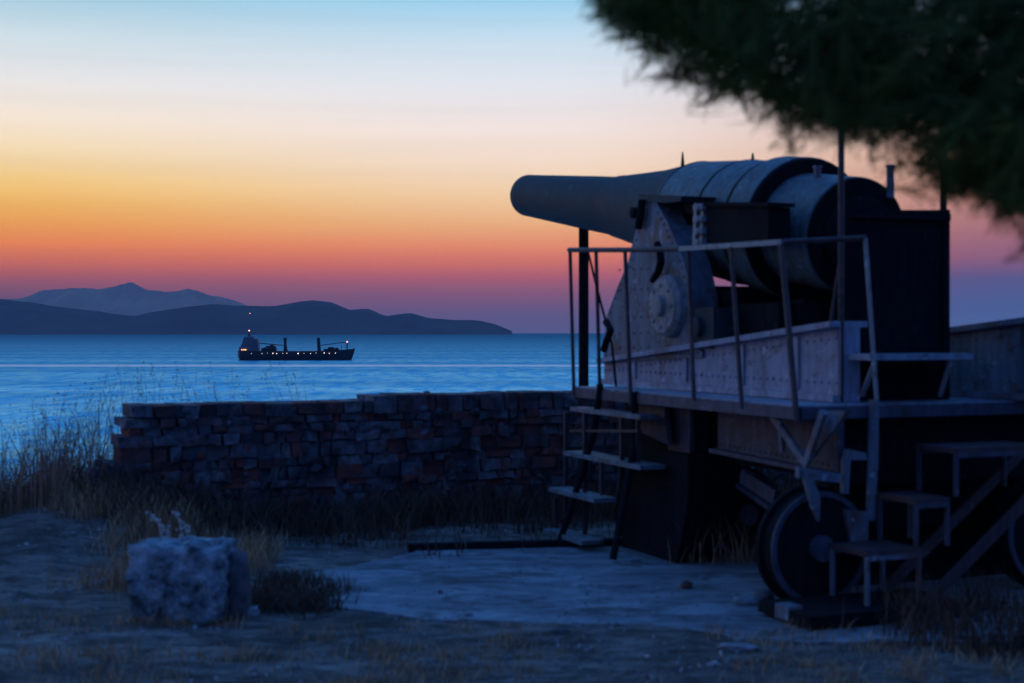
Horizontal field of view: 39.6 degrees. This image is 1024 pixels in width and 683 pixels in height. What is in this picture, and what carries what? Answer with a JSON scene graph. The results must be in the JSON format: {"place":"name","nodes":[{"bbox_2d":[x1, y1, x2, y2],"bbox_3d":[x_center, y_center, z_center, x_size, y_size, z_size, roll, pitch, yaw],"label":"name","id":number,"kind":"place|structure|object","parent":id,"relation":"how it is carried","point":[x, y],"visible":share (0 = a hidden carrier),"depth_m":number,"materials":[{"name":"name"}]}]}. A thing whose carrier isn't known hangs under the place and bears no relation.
{"place":"outdoors","nodes":[
{"label":"outdoors","id":0,"kind":"place"},
{"bbox_2d":[7,282,245,315],"bbox_3d":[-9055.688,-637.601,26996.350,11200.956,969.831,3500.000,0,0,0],"label":"mountain","id":1,"kind":"structure","parent":0,"point":[130,299],"depth_m":26440.10,"materials":[{"name":"blue stone"}]},
{"bbox_2d":[0,299,511,334],"bbox_3d":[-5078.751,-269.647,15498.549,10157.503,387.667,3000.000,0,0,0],"label":"headland","id":2,"kind":"structure","parent":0,"point":[312,317],"depth_m":14521.37,"materials":[{"name":"blue stone"}]},
{"bbox_2d":[0,333,657,494],"bbox_3d":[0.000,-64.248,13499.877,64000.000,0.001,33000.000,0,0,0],"label":"sea","id":3,"kind":"structure","parent":0,"point":[40,367],"depth_m":960.32,"materials":[{"name":"blue liquid"}]},
{"bbox_2d":[238,330,354,359],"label":"cargo ship","id":4,"kind":"object","parent":3,"relation":"on","point":[249,348],"visible":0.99,"depth_m":1312.87,"materials":[{"name":"black metal"}]},
{"bbox_2d":[0,500,1023,682],"bbox_3d":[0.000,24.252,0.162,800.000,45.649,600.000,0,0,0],"label":"ground","id":5,"kind":"structure","parent":0,"point":[25,566],"depth_m":8.23,"materials":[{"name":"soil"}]},
{"bbox_2d":[0,464,98,514],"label":"undergrowth","id":6,"kind":"object","parent":5,"relation":"on","point":[36,485],"visible":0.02,"depth_m":12.82,"materials":[{"name":"brown plant"}]},
{"bbox_2d":[0,374,159,518],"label":"tall weeds","id":7,"kind":"object","parent":5,"relation":"on","point":[13,503],"visible":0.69,"depth_m":12.32,"materials":[{"name":"brown plant"}]},
{"bbox_2d":[92,577,108,587],"bbox_3d":[-2.876,1.688,9.936,0.115,0.088,0.110,0,0,30],"label":"loose stone","id":8,"kind":"object","parent":5,"relation":"on","point":[96,583],"visible":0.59,"depth_m":9.90,"materials":[{"name":"grey stone"}]},
{"bbox_2d":[38,475,219,536],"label":"mound grass","id":9,"kind":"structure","parent":5,"relation":"on","point":[69,504],"depth_m":11.85,"materials":[{"name":"brown plant"}]},
{"bbox_2d":[145,511,190,537],"bbox_3d":[-2.397,1.460,9.932,0.312,0.561,0.115,0,0,0],"label":"dried plant","id":10,"kind":"object","parent":5,"relation":"on","point":[167,532],"visible":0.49,"depth_m":9.93,"materials":[{"name":"grey plant"}]},
{"bbox_2d":[44,489,293,596],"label":"dry grass","id":11,"kind":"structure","parent":5,"relation":"on","point":[254,549],"depth_m":11.02,"materials":[{"name":"brown plant"}]},
{"bbox_2d":[109,610,251,629],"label":"base grass","id":12,"kind":"structure","parent":5,"relation":"on","point":[169,623],"depth_m":8.67,"materials":[{"name":"plant"}]},
{"bbox_2d":[123,535,238,625],"bbox_3d":[-2.056,1.496,8.916,0.632,0.524,0.474,0,0,6],"label":"stone block","id":13,"kind":"object","parent":5,"relation":"on","point":[187,575],"depth_m":8.71,"materials":[{"name":"grey stone"}]},
{"bbox_2d":[80,361,313,458],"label":"grass stalks","id":14,"kind":"object","parent":5,"relation":"on","point":[186,390],"depth_m":13.83,"materials":[{"name":"brown plant"}]},
{"bbox_2d":[227,550,250,621],"bbox_3d":[-1.714,1.561,8.939,0.126,0.498,0.218,0,0,0],"label":"stone stub","id":15,"kind":"object","parent":5,"relation":"on","point":[239,581],"visible":0.81,"depth_m":8.84,"materials":[{"name":"grey stone"}]},
{"bbox_2d":[247,605,259,618],"bbox_3d":[-1.683,1.721,9.026,0.156,0.086,0.206,0,0,-22],"label":"loose stone","id":16,"kind":"object","parent":5,"relation":"on","point":[255,612],"visible":0.46,"depth_m":8.96,"materials":[{"name":"grey stone"}]},
{"bbox_2d":[250,563,365,620],"bbox_3d":[-1.488,1.679,9.606,1.004,0.157,1.622,0,0,0],"label":"brown tuft","id":17,"kind":"object","parent":5,"relation":"on","point":[298,596],"visible":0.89,"depth_m":9.51,"materials":[{"name":"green plant"}]},
{"bbox_2d":[33,455,871,592],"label":"wall grass","id":18,"kind":"structure","parent":5,"relation":"on","point":[396,515],"depth_m":12.66,"materials":[{"name":"brown plant"}]},
{"bbox_2d":[88,389,824,520],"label":"stone wall","id":19,"kind":"structure","parent":5,"relation":"on","point":[385,440],"depth_m":13.46,"materials":[{"name":"stone"}]},
{"bbox_2d":[550,627,568,634],"bbox_3d":[0.289,1.730,8.493,0.089,0.044,0.135,0,1,44],"label":"loose stone","id":20,"kind":"object","parent":5,"relation":"on","point":[558,630],"visible":1,"depth_m":8.46,"materials":[{"name":"grey stone"}]},
{"bbox_2d":[716,642,760,651],"bbox_3d":[1.279,1.727,8.035,0.252,0.048,0.120,0,0,16],"label":"loose stone","id":21,"kind":"object","parent":5,"relation":"on","point":[741,646],"visible":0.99,"depth_m":8.00,"materials":[{"name":"grey stone"}]},
{"bbox_2d":[577,0,1023,263],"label":"pine tree","id":22,"kind":"object","parent":5,"relation":"on","point":[859,68],"visible":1,"depth_m":3.13,"materials":[{"name":"green plant"}]},
{"bbox_2d":[838,562,1023,664],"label":"corner grass","id":23,"kind":"structure","parent":5,"relation":"on","point":[946,618],"depth_m":8.36,"materials":[{"name":"plant"}]},
{"bbox_2d":[0,0,1023,332],"label":"sky","id":24,"kind":"structure","parent":0,"point":[348,154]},
{"bbox_2d":[302,546,1023,647],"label":"concrete floor","id":25,"kind":"structure","parent":0,"point":[485,572],"depth_m":9.84,"materials":[{"name":"grey concrete"}]},
{"bbox_2d":[463,612,473,616],"bbox_3d":[-0.277,1.722,8.963,0.069,0.033,0.067,0,0,6],"label":"loose stone","id":26,"kind":"object","parent":25,"relation":"on","point":[467,614],"visible":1,"depth_m":8.94,"materials":[{"name":"grey stone"}]},
{"bbox_2d":[408,538,621,551],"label":"iron track","id":27,"kind":"structure","parent":25,"relation":"on","point":[501,544],"depth_m":11.75,"materials":[{"name":"black metal"}]},
{"bbox_2d":[680,580,692,588],"bbox_3d":[1.216,1.707,9.932,0.089,0.081,0.106,0,0,25],"label":"loose stone","id":28,"kind":"object","parent":25,"relation":"on","point":[686,584],"visible":0.95,"depth_m":9.90,"materials":[{"name":"grey stone"}]},
{"bbox_2d":[656,481,798,565],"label":"platform grass","id":29,"kind":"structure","parent":25,"relation":"on","point":[738,558],"depth_m":11.00,"materials":[{"name":"brown plant"}]},
{"bbox_2d":[732,595,762,605],"bbox_3d":[1.545,1.712,9.349,0.229,0.077,0.136,0,0,-17],"label":"loose stone","id":30,"kind":"object","parent":25,"relation":"on","point":[743,600],"visible":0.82,"depth_m":9.30,"materials":[{"name":"grey stone"}]},
{"bbox_2d":[752,589,774,599],"bbox_3d":[1.674,1.703,9.458,0.161,0.113,0.132,0,0,-34],"label":"loose stone","id":31,"kind":"object","parent":25,"relation":"on","point":[764,594],"visible":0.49,"depth_m":9.42,"materials":[{"name":"grey stone"}]},
{"bbox_2d":[510,91,1023,628],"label":"coastal gun","id":32,"kind":"object","parent":25,"relation":"on","point":[854,371],"visible":0.99,"depth_m":10.25,"materials":[{"name":"paint"}]},
{"bbox_2d":[579,228,588,385],"bbox_3d":[0.775,0.215,15.382,0.360,3.166,0.360,0,0,0],"label":"support prop","id":33,"kind":"object","parent":32,"relation":"attached to","point":[583,313],"visible":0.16,"depth_m":15.33,"materials":[{"name":"metal"}]}
]}

